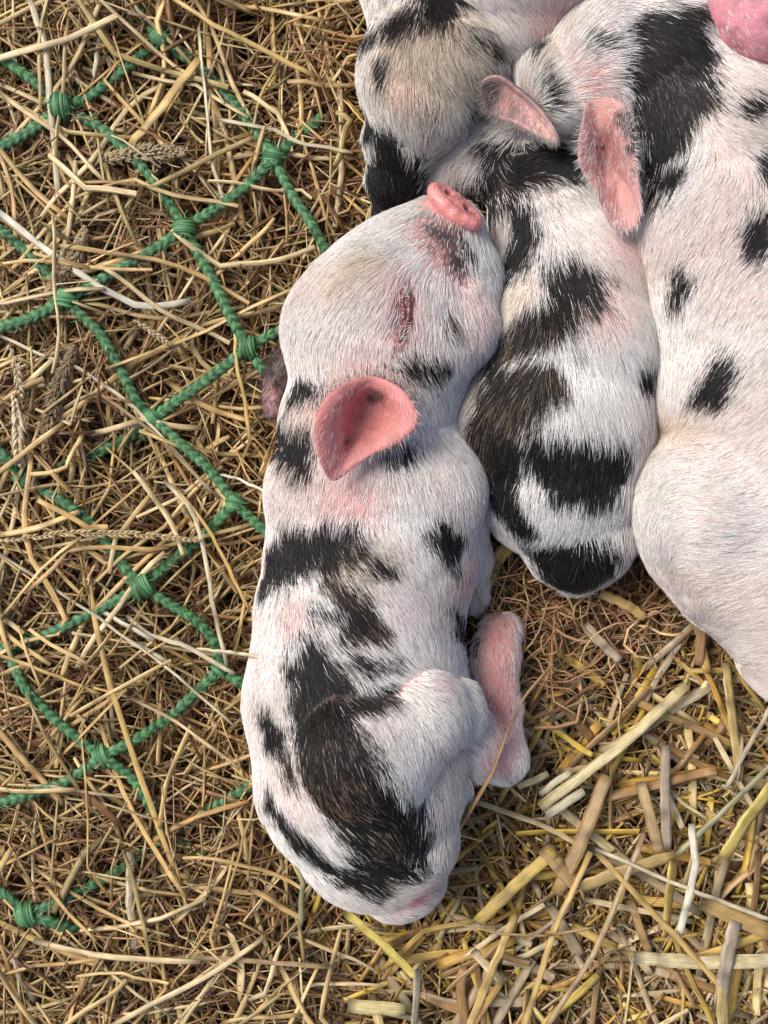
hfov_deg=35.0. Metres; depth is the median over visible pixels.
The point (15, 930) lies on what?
straw stalk
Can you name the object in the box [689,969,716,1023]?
straw stalk
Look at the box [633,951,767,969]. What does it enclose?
straw stalk
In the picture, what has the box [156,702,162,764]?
hay straw
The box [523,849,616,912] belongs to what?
straw stalk
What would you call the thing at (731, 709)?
straw stalk
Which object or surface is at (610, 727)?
straw stalk
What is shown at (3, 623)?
hay straw
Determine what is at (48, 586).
hay straw
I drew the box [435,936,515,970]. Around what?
straw stalk
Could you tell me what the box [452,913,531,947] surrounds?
straw stalk
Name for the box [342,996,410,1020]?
straw stalk
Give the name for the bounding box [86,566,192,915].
straw stalk
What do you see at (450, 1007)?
straw stalk
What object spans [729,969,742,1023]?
straw stalk
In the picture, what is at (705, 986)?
straw stalk
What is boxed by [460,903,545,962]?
straw stalk
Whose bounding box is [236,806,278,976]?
hay straw
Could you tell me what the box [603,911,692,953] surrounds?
straw stalk
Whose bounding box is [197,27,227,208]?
straw stalk
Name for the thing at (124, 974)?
hay straw
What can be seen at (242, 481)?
straw stalk
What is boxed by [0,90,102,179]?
hay straw
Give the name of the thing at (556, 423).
piglet
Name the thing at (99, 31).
hay straw
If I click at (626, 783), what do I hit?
straw stalk
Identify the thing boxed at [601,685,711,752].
straw stalk
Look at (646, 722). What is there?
straw stalk
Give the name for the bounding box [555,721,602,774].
straw stalk
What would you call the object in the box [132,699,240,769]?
hay straw
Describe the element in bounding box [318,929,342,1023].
hay straw
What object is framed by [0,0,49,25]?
hay straw
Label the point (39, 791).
hay straw
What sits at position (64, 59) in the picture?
hay straw
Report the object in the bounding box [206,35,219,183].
hay straw
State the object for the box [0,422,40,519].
hay straw
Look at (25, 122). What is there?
hay straw
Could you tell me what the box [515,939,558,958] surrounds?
straw stalk
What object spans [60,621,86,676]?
hay straw
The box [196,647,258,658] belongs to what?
straw stalk
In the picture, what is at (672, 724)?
straw stalk
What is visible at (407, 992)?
straw stalk
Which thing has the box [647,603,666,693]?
straw stalk
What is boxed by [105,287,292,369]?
hay straw
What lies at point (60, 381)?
seed head
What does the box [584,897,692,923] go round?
straw stalk
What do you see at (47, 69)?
straw stalk
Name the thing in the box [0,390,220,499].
straw stalk
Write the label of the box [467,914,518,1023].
straw stalk
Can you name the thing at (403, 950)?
straw stalk
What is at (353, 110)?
straw stalk
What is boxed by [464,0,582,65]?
piglet
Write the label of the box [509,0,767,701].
piglet
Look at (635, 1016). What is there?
straw stalk
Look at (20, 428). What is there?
seed head
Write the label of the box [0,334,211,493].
straw stalk
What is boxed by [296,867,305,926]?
straw stalk
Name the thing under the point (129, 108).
hay straw
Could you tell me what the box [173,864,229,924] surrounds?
hay straw
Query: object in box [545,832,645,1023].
straw stalk
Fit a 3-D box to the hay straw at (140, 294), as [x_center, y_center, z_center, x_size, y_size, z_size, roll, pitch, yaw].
[-0.098,-0.091,0.540,0.065,0.012,0.005,30,90,0]
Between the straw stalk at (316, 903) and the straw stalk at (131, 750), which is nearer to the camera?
the straw stalk at (131, 750)
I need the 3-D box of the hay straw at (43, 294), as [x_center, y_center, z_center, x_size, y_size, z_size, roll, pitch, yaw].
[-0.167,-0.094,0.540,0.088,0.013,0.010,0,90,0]
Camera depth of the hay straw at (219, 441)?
0.55 m
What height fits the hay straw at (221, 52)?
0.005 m
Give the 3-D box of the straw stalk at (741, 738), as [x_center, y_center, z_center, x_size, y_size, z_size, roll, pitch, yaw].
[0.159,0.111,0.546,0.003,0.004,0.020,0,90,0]
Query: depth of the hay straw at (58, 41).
0.53 m
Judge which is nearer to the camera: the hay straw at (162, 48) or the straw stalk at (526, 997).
the hay straw at (162, 48)
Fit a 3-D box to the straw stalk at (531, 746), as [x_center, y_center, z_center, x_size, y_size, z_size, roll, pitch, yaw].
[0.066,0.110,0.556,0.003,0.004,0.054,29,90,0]
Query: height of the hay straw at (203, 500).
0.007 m
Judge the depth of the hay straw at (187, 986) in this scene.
0.53 m
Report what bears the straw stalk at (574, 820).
on the straw litter at (545, 616)
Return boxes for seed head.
[0,528,203,542]
[7,345,23,398]
[11,395,25,467]
[40,344,77,440]
[43,225,88,295]
[95,141,186,165]
[133,319,171,345]
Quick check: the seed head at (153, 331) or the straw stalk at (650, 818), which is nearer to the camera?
the seed head at (153, 331)
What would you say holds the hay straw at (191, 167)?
on the hay litter at (328, 56)
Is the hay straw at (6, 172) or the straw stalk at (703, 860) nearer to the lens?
the hay straw at (6, 172)
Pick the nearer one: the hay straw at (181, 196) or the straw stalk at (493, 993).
the hay straw at (181, 196)
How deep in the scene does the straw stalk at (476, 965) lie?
0.56 m
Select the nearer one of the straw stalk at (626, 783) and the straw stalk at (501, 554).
the straw stalk at (501, 554)
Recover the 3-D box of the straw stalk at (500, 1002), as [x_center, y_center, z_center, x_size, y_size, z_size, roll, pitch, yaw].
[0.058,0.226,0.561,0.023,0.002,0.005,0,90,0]
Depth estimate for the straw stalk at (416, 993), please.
0.54 m
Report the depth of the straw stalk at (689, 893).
0.54 m
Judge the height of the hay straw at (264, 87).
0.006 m
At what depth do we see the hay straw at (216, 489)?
0.55 m
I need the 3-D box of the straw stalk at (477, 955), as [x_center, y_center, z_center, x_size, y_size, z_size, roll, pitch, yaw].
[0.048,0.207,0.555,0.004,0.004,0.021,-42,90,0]
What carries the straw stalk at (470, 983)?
on the straw litter at (545, 616)
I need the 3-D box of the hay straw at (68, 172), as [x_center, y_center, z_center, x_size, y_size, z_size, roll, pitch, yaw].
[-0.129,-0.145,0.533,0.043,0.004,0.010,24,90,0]
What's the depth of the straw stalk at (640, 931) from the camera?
0.56 m
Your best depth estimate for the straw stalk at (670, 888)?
0.54 m
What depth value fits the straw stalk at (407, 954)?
0.56 m
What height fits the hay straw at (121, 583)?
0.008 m
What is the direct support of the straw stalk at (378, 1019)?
on the straw litter at (545, 616)
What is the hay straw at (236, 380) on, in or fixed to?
on the hay litter at (328, 56)
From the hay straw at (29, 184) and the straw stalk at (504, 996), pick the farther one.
the straw stalk at (504, 996)
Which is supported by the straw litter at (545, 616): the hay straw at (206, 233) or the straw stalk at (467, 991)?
the straw stalk at (467, 991)
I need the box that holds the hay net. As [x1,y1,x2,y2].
[0,0,329,935]
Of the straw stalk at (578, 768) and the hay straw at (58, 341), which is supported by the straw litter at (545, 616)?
the straw stalk at (578, 768)
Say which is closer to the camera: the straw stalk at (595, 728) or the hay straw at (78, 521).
the hay straw at (78, 521)
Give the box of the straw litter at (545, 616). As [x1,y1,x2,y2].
[209,200,767,1023]
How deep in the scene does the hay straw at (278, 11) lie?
0.55 m
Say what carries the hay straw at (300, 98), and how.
on the hay litter at (328, 56)
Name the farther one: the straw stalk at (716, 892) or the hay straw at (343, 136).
the straw stalk at (716, 892)
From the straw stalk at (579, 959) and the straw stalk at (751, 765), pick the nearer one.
the straw stalk at (751, 765)
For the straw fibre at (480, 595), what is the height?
0.028 m
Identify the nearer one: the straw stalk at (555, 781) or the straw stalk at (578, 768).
the straw stalk at (555, 781)
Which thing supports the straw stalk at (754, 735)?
on the straw litter at (545, 616)
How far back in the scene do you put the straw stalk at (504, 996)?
0.56 m
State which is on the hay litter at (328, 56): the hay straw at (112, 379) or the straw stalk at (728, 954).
the hay straw at (112, 379)
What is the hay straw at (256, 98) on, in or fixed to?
on the hay litter at (328, 56)
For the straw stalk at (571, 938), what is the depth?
0.56 m
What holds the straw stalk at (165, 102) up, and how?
on the hay litter at (328, 56)
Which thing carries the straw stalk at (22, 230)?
on the hay litter at (328, 56)
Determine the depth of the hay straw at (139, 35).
0.54 m
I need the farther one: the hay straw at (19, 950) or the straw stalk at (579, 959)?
the straw stalk at (579, 959)
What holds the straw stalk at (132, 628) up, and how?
on the hay litter at (328, 56)
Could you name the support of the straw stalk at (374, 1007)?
on the straw litter at (545, 616)
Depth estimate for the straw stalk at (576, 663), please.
0.55 m
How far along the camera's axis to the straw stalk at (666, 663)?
0.56 m
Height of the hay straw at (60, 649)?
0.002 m
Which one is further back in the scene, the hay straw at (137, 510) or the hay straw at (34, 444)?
the hay straw at (137, 510)
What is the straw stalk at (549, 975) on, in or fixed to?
on the straw litter at (545, 616)
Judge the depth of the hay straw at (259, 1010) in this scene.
0.54 m
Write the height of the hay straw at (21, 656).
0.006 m
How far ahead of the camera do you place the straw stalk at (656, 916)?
0.54 m
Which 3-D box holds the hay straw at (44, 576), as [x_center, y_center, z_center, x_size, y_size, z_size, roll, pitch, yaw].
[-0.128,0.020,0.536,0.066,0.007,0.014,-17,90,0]
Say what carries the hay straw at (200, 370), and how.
on the hay litter at (328, 56)
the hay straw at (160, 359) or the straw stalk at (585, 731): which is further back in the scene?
the straw stalk at (585, 731)
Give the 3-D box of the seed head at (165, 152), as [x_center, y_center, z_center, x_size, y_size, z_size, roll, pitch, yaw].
[-0.108,-0.159,0.537,0.041,0.006,0.011,0,90,0]
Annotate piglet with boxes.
[240,182,530,925]
[354,0,560,215]
[425,113,659,598]
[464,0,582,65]
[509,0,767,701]
[707,0,767,64]
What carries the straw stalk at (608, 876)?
on the straw litter at (545, 616)
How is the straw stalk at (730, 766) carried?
on the straw litter at (545, 616)
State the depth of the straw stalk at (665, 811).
0.55 m
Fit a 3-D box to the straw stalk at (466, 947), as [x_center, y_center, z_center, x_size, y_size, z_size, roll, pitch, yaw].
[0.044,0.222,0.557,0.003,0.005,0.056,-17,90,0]
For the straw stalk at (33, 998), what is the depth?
0.54 m
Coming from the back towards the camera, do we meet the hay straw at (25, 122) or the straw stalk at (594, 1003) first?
the straw stalk at (594, 1003)
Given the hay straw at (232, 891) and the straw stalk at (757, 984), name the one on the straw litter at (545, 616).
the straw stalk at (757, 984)
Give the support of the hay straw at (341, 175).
on the hay litter at (328, 56)
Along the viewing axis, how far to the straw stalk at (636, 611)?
0.54 m
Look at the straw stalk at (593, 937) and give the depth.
0.56 m
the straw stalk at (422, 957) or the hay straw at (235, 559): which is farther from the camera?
the straw stalk at (422, 957)
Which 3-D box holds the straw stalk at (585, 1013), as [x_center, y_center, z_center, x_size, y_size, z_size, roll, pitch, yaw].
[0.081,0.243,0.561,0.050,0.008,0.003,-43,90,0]
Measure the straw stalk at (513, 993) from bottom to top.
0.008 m
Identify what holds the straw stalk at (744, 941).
on the straw litter at (545, 616)
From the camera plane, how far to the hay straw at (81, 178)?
0.54 m
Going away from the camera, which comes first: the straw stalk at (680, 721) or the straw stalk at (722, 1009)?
the straw stalk at (722, 1009)
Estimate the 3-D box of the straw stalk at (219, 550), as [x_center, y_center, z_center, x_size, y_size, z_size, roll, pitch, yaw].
[-0.074,0.016,0.539,0.004,0.004,0.063,-31,90,0]
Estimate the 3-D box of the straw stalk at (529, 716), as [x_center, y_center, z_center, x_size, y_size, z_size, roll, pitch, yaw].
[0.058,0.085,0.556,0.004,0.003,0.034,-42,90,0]
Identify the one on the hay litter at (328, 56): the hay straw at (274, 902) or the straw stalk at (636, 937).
the hay straw at (274, 902)
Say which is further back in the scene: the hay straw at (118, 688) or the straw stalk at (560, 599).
the straw stalk at (560, 599)
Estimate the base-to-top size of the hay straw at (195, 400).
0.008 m
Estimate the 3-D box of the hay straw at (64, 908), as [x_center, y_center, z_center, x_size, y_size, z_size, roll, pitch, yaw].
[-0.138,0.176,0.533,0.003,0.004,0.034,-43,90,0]
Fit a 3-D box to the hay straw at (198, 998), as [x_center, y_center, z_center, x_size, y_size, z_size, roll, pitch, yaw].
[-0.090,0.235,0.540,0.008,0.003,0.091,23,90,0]
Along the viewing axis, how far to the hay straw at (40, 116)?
0.54 m
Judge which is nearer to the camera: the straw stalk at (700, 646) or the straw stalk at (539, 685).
the straw stalk at (700, 646)
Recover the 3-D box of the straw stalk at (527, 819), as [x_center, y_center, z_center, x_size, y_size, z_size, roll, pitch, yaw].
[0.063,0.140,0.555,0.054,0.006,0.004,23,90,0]
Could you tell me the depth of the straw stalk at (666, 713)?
0.55 m
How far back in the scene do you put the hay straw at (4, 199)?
0.54 m
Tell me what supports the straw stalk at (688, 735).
on the straw litter at (545, 616)
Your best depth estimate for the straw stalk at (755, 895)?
0.55 m
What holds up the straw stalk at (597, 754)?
on the straw litter at (545, 616)
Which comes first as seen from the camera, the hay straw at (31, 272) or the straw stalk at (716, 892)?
the hay straw at (31, 272)
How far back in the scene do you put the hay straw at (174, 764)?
0.54 m
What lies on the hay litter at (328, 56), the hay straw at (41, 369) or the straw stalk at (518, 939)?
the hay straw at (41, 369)
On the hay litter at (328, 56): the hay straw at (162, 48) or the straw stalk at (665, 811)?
the hay straw at (162, 48)
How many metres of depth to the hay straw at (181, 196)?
0.53 m
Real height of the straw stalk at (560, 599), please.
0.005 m
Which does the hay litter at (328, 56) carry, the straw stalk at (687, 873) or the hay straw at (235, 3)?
the hay straw at (235, 3)
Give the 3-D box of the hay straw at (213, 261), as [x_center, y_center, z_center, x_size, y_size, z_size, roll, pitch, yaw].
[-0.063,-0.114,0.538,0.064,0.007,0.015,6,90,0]
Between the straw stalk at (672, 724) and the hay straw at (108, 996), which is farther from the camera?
the straw stalk at (672, 724)
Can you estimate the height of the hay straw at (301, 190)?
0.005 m
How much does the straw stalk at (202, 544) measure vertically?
0.004 m
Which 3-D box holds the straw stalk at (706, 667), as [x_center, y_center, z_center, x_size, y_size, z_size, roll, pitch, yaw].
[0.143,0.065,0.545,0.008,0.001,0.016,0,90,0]
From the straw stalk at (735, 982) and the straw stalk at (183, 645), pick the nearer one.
the straw stalk at (183, 645)
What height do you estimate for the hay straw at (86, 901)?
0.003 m
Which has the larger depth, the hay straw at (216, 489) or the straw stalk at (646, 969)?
the straw stalk at (646, 969)
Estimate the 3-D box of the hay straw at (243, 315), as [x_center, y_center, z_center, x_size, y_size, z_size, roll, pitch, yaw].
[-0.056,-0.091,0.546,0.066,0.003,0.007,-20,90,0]
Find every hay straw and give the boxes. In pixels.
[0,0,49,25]
[0,14,118,61]
[0,82,69,118]
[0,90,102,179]
[0,96,68,137]
[0,148,73,220]
[0,153,52,248]
[0,173,8,206]
[0,230,51,320]
[0,259,152,271]
[0,287,104,305]
[0,357,53,410]
[0,376,44,406]
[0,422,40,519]
[0,422,63,473]
[0,509,79,537]
[0,536,81,618]
[0,594,23,617]
[0,596,71,654]
[0,604,6,630]
[0,616,12,657]
[0,649,47,662]
[0,787,75,793]
[0,846,14,873]
[0,969,37,1023]
[2,930,33,972]
[3,262,90,292]
[3,616,24,634]
[4,629,51,665]
[9,186,80,271]
[13,0,100,132]
[21,453,67,621]
[24,545,168,593]
[28,628,112,664]
[29,434,84,475]
[33,938,199,963]
[34,866,169,936]
[37,0,48,109]
[37,499,107,529]
[40,85,156,217]
[40,329,199,433]
[42,222,235,281]
[43,883,96,941]
[47,153,136,195]
[48,154,90,246]
[50,243,249,304]
[51,215,60,373]
[54,18,69,164]
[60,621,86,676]
[64,978,128,1023]
[65,523,250,565]
[68,966,88,1019]
[69,659,171,716]
[75,177,237,207]
[76,0,228,89]
[76,551,166,667]
[77,971,168,984]
[78,297,244,319]
[91,416,200,435]
[93,517,187,611]
[96,465,222,581]
[98,263,230,344]
[98,724,186,896]
[99,0,217,89]
[103,38,176,157]
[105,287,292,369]
[108,495,150,572]
[111,937,263,1023]
[117,304,208,384]
[122,851,150,971]
[132,71,248,117]
[132,471,183,554]
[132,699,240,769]
[142,370,258,430]
[147,0,166,115]
[149,136,251,187]
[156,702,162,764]
[157,725,192,828]
[165,380,252,423]
[169,364,259,378]
[171,228,315,268]
[173,434,229,452]
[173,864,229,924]
[180,949,228,1023]
[182,856,300,889]
[189,305,281,329]
[189,414,220,535]
[193,885,275,899]
[194,0,252,120]
[195,439,230,521]
[202,544,257,580]
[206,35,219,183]
[208,179,311,199]
[215,0,319,19]
[215,217,275,276]
[219,362,266,390]
[221,1013,301,1023]
[223,0,252,14]
[233,151,352,160]
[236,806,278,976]
[239,994,280,1023]
[243,89,292,151]
[247,886,305,920]
[248,944,281,1001]
[250,41,287,133]
[256,444,274,531]
[278,966,313,1023]
[282,128,303,243]
[288,969,318,1023]
[295,59,303,127]
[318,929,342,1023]
[332,81,344,227]
[332,110,352,167]
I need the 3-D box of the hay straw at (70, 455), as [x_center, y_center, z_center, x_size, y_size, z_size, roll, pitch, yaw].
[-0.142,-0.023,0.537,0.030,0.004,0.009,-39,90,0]
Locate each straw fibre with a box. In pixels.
[438,664,594,936]
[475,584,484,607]
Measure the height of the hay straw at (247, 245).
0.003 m
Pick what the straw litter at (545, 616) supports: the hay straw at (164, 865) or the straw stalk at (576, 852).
the straw stalk at (576, 852)
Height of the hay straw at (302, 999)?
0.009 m
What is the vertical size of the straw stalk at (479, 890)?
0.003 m
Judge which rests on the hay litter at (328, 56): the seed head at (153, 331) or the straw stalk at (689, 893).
the seed head at (153, 331)
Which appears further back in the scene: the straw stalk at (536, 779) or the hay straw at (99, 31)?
the straw stalk at (536, 779)
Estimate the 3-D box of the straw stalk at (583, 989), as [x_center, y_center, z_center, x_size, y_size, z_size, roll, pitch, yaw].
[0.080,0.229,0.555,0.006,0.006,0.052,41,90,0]
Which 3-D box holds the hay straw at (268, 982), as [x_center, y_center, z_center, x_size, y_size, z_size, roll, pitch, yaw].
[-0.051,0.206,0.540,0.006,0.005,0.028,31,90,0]
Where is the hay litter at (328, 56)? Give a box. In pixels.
[0,0,532,1023]
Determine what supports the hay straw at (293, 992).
on the hay litter at (328, 56)
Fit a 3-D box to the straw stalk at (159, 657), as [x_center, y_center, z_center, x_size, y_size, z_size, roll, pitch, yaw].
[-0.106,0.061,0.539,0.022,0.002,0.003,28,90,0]
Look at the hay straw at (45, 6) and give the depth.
0.54 m
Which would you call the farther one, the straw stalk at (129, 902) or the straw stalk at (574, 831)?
the straw stalk at (574, 831)
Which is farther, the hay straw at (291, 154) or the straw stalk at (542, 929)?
the straw stalk at (542, 929)
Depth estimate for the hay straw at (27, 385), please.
0.54 m
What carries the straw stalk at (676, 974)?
on the straw litter at (545, 616)
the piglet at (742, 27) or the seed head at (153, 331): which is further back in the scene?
the seed head at (153, 331)
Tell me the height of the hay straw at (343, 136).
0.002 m
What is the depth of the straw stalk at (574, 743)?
0.55 m
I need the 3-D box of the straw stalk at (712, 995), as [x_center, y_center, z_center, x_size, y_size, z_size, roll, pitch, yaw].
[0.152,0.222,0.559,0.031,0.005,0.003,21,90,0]
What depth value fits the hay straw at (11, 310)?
0.54 m
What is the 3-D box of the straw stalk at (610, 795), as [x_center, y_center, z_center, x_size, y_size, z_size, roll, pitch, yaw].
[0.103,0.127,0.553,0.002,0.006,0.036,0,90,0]
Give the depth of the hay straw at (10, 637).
0.54 m
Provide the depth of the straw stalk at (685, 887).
0.54 m
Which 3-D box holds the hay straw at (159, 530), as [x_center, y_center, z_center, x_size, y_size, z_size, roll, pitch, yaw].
[-0.099,0.006,0.541,0.074,0.012,0.005,-44,90,0]
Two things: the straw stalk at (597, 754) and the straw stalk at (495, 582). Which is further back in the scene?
the straw stalk at (597, 754)
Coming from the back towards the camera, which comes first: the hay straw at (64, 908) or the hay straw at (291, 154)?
the hay straw at (291, 154)
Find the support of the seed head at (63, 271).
on the hay litter at (328, 56)
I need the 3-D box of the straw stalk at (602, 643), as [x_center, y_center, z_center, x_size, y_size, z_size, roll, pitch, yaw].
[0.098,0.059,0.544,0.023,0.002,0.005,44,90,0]
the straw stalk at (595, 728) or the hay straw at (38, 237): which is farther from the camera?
the straw stalk at (595, 728)
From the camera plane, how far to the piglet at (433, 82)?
0.49 m
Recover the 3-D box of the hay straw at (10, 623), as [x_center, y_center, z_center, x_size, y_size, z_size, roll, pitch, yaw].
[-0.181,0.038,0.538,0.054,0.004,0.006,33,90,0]
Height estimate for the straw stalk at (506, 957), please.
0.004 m
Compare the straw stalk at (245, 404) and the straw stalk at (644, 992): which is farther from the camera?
the straw stalk at (644, 992)
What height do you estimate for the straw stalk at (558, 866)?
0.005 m
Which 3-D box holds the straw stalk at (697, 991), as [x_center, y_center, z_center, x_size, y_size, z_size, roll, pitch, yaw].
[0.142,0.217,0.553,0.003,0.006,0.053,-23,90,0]
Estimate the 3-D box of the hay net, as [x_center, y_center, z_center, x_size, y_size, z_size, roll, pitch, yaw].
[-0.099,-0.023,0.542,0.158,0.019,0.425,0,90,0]
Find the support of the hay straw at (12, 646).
on the hay litter at (328, 56)
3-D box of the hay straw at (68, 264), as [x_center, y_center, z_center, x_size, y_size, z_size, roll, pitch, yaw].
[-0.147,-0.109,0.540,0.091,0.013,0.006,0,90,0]
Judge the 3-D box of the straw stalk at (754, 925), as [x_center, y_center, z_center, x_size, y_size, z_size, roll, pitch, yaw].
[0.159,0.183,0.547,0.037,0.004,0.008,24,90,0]
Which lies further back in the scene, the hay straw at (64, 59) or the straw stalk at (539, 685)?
the straw stalk at (539, 685)
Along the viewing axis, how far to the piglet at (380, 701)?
0.48 m
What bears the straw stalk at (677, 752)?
on the straw litter at (545, 616)
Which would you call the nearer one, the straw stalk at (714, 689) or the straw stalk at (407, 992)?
the straw stalk at (714, 689)
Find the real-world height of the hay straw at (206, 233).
0.007 m
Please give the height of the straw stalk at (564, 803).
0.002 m
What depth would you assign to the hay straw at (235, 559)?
0.54 m
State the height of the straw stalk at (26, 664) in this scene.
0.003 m
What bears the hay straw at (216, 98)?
on the hay litter at (328, 56)
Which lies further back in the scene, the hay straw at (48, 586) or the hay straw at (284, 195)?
the hay straw at (284, 195)
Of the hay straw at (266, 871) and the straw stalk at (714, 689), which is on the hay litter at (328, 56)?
the hay straw at (266, 871)
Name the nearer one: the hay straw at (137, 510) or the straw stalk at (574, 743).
the hay straw at (137, 510)
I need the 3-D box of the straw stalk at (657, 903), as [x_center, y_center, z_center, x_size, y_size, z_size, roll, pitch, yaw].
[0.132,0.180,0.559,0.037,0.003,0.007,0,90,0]
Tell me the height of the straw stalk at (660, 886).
0.003 m
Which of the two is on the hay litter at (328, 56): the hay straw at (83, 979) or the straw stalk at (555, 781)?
the hay straw at (83, 979)
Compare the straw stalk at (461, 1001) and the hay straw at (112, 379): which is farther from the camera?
the straw stalk at (461, 1001)
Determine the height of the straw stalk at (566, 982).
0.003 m
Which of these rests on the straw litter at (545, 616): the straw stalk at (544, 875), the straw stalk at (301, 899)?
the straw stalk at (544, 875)
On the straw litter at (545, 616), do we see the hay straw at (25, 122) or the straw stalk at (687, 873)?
the straw stalk at (687, 873)
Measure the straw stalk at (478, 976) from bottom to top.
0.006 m
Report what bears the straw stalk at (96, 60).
on the hay litter at (328, 56)
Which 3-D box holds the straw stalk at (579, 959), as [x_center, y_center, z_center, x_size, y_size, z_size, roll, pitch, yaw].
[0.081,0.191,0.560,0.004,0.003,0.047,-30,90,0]
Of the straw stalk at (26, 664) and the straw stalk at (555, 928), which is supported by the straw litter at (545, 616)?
the straw stalk at (555, 928)
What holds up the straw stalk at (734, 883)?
on the straw litter at (545, 616)
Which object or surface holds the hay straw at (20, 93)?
on the hay litter at (328, 56)
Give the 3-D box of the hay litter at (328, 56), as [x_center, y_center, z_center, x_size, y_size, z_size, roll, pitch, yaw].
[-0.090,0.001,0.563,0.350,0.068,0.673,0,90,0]
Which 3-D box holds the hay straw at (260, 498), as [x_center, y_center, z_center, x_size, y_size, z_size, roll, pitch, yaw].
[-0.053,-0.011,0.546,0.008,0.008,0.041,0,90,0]
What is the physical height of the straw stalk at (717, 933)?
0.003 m
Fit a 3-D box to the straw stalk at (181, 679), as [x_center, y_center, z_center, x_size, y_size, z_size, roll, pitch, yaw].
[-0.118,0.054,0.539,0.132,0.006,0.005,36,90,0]
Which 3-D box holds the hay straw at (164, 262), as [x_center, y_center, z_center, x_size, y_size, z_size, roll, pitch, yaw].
[-0.102,-0.108,0.538,0.090,0.008,0.009,16,90,0]
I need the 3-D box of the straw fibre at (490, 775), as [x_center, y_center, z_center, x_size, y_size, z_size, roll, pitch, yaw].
[0.058,0.128,0.527,0.072,0.034,0.122,0,90,0]
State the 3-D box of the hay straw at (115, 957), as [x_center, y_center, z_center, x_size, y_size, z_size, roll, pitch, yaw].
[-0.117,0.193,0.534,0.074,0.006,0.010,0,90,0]
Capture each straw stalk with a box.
[0,209,190,309]
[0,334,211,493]
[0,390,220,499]
[0,553,234,726]
[0,654,101,694]
[0,728,64,805]
[0,919,144,985]
[11,957,37,1002]
[27,0,61,198]
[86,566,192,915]
[92,27,103,78]
[102,611,154,641]
[116,955,328,969]
[123,635,166,661]
[125,851,137,950]
[126,614,234,674]
[128,57,200,145]
[163,479,227,665]
[173,0,316,78]
[176,487,250,610]
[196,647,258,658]
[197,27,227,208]
[216,117,352,153]
[220,474,262,491]
[233,333,251,444]
[277,924,356,939]
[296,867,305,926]
[305,892,320,938]
[332,981,456,1003]
[342,98,364,122]
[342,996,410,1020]
[343,911,421,979]
[347,999,405,1016]
[368,994,383,1023]
[373,953,422,1023]
[381,919,474,970]
[387,919,441,976]
[388,948,513,965]
[389,921,428,946]
[394,942,473,986]
[411,968,420,1023]
[420,989,492,1020]
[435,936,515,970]
[439,951,529,978]
[446,936,510,991]
[449,957,492,1023]
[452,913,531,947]
[452,985,492,998]
[455,964,468,1023]
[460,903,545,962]
[461,937,490,1023]
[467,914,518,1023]
[470,798,573,843]
[470,946,486,1023]
[470,948,504,985]
[473,848,557,925]
[473,861,489,934]
[475,975,506,1023]
[489,986,513,1004]
[489,996,535,1006]
[490,544,512,585]
[491,957,535,1023]
[492,548,502,586]
[497,702,555,803]
[500,908,569,962]
[502,959,555,982]
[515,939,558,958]
[516,771,548,789]
[516,829,639,835]
[520,691,525,721]
[521,988,530,1023]
[522,851,592,1023]
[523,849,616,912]
[524,709,538,725]
[531,665,557,701]
[531,881,587,969]
[534,865,580,879]
[537,682,689,810]
[538,717,592,756]
[538,842,581,887]
[539,769,572,795]
[541,973,599,1023]
[544,788,585,818]
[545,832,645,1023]
[546,903,583,956]
[547,585,579,619]
[548,971,590,992]
[551,772,612,895]
[554,647,606,687]
[554,696,594,741]
[554,801,629,864]
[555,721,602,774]
[558,745,642,762]
[558,764,599,779]
[568,685,651,767]
[570,921,616,950]
[573,1002,598,1023]
[579,851,674,891]
[581,622,622,663]
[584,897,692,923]
[587,843,701,916]
[589,969,601,1023]
[594,852,730,996]
[595,848,767,920]
[598,590,647,620]
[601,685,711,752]
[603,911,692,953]
[604,766,716,802]
[607,931,653,975]
[608,759,613,828]
[616,925,659,1023]
[618,766,721,788]
[618,1007,656,1023]
[619,948,696,1007]
[623,694,731,748]
[623,941,636,1023]
[624,710,668,733]
[626,899,651,951]
[631,895,699,908]
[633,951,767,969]
[635,781,662,853]
[641,844,710,865]
[642,639,684,701]
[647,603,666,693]
[655,967,706,981]
[660,745,671,849]
[661,860,677,937]
[664,705,688,733]
[666,744,747,786]
[668,973,715,993]
[670,794,684,828]
[671,936,713,1023]
[675,765,767,856]
[676,824,699,936]
[682,835,702,885]
[684,728,696,813]
[686,986,746,1006]
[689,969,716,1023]
[691,624,705,665]
[693,651,729,735]
[694,642,711,674]
[695,934,762,955]
[696,857,730,976]
[698,897,767,939]
[712,736,752,805]
[712,919,724,946]
[714,920,741,1003]
[716,977,729,1023]
[717,753,767,773]
[719,782,767,859]
[720,852,767,899]
[722,662,743,780]
[724,707,767,790]
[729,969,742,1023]
[734,735,743,781]
[745,883,767,979]
[747,851,761,953]
[752,968,762,1015]
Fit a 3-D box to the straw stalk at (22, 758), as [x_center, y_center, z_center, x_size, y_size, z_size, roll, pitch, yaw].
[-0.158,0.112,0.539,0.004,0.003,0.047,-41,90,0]
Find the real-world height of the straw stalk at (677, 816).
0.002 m
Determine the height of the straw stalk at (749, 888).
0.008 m
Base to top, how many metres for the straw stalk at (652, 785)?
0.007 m
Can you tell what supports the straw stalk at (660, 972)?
on the straw litter at (545, 616)
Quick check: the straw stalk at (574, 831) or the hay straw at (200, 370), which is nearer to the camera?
the hay straw at (200, 370)
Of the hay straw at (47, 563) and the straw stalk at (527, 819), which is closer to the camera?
the hay straw at (47, 563)
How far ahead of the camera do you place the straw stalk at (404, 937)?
0.56 m
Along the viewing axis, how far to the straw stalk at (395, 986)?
0.56 m
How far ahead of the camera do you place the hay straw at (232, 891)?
0.54 m

